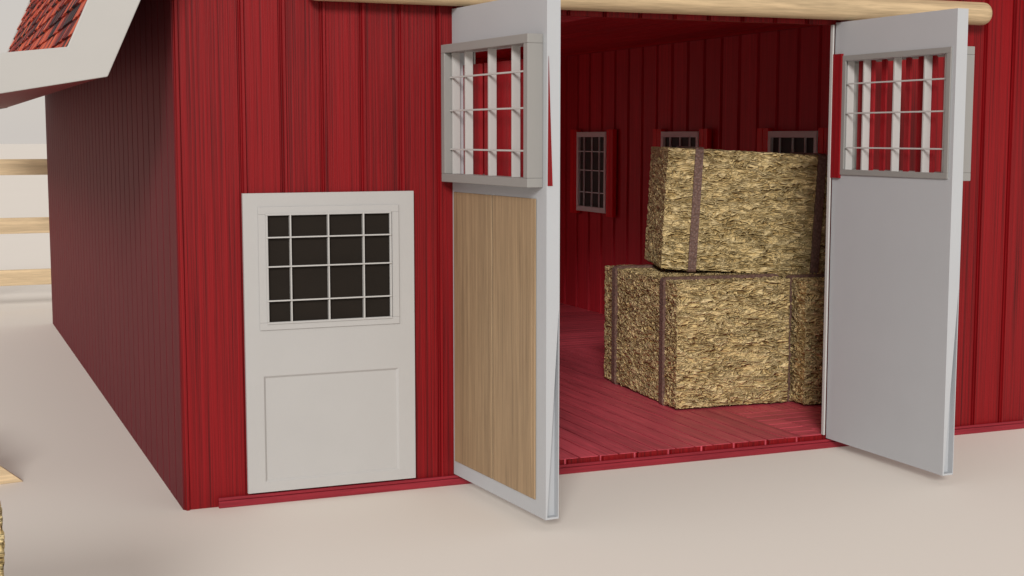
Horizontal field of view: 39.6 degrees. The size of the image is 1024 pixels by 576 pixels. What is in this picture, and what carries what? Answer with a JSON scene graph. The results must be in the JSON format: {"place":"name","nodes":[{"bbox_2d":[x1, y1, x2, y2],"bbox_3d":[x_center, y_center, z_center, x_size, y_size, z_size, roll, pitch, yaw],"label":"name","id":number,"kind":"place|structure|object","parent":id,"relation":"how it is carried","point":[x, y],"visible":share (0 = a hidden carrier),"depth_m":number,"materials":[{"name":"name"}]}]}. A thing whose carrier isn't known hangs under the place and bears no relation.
{"place":"outdoors","nodes":[
{"label":"outdoors","id":0,"kind":"place"},
{"bbox_2d":[0,466,22,483],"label":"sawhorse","id":1,"kind":"object","parent":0,"point":[6,476],"visible":1,"depth_m":9.84,"materials":[{"name":"brown wood"}]},
{"bbox_2d":[0,0,45,143],"label":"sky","id":2,"kind":"structure","parent":0,"point":[25,122],"materials":[{"name":"white"}]},
{"bbox_2d":[0,144,1023,575],"bbox_3d":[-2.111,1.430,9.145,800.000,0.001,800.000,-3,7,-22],"label":"ground","id":3,"kind":"structure","parent":0,"point":[90,494],"depth_m":9.05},
{"bbox_2d":[0,502,4,575],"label":"hay bale","id":4,"kind":"object","parent":3,"relation":"on","point":[2,546],"visible":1,"depth_m":4.98,"materials":[{"name":"plant"}]},
{"bbox_2d":[0,159,50,285],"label":"fence","id":5,"kind":"object","parent":3,"relation":"on","point":[24,225],"depth_m":19.67,"materials":[{"name":"brown wood"}]},
{"bbox_2d":[0,0,1023,519],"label":"barn","id":6,"kind":"structure","parent":3,"relation":"on","point":[314,248],"depth_m":9.64,"materials":[{"name":"red wood"}]},
{"bbox_2d":[241,191,415,493],"bbox_3d":[-1.185,0.346,9.360,1.145,1.950,0.058,-3,7,-22],"label":"door","id":7,"kind":"structure","parent":6,"relation":"in","point":[328,277],"depth_m":9.36,"materials":[{"name":"white paint"}]},
{"bbox_2d":[441,0,560,519],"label":"barn door","id":8,"kind":"structure","parent":6,"relation":"in","point":[506,218],"depth_m":8.91,"materials":[{"name":"white paint"}]},
{"bbox_2d":[570,129,616,216],"bbox_3d":[1.046,-1.498,18.408,0.082,1.100,1.272,-3,7,-22],"label":"window","id":9,"kind":"structure","parent":6,"relation":"in","point":[593,155],"depth_m":18.35,"materials":[{"name":"white paint"}]},
{"bbox_2d":[653,129,711,148],"bbox_3d":[1.932,-1.268,16.277,0.082,1.100,1.272,-3,7,-22],"label":"window","id":10,"kind":"structure","parent":6,"relation":"in","point":[703,137],"depth_m":16.15,"materials":[{"name":"white paint"}]},
{"bbox_2d":[604,264,789,408],"bbox_3d":[1.624,0.386,12.805,1.096,1.106,1.664,-2,6,-18],"label":"hay bale","id":11,"kind":"object","parent":6,"relation":"on","point":[680,339],"visible":0.95,"depth_m":12.10,"materials":[{"name":"plant"}]},
{"bbox_2d":[757,128,827,154],"bbox_3d":[2.803,-1.043,14.182,0.082,1.100,1.272,-3,7,-22],"label":"window","id":12,"kind":"structure","parent":6,"relation":"in","point":[768,140],"depth_m":14.12,"materials":[{"name":"white paint"}]},
{"bbox_2d":[773,273,824,404],"bbox_3d":[2.714,0.365,12.995,1.096,1.106,1.664,-2,6,-19],"label":"hay bale","id":13,"kind":"object","parent":6,"relation":"on","point":[806,335],"visible":0.22,"depth_m":12.12,"materials":[{"name":"plant"}]},
{"bbox_2d":[644,146,827,274],"bbox_3d":[2.135,-0.716,13.064,1.664,1.106,1.096,3,6,-3],"label":"hay bale","id":14,"kind":"object","parent":13,"relation":"on","point":[733,211],"visible":0.82,"depth_m":12.54,"materials":[{"name":"plant"}]},
{"bbox_2d":[826,8,974,475],"bbox_3d":[2.767,-0.352,10.230,0.217,3.159,1.340,-3,7,-23],"label":"barn door","id":15,"kind":"structure","parent":6,"relation":"in","point":[895,248],"depth_m":10.10,"materials":[{"name":"white paint"}]}
]}

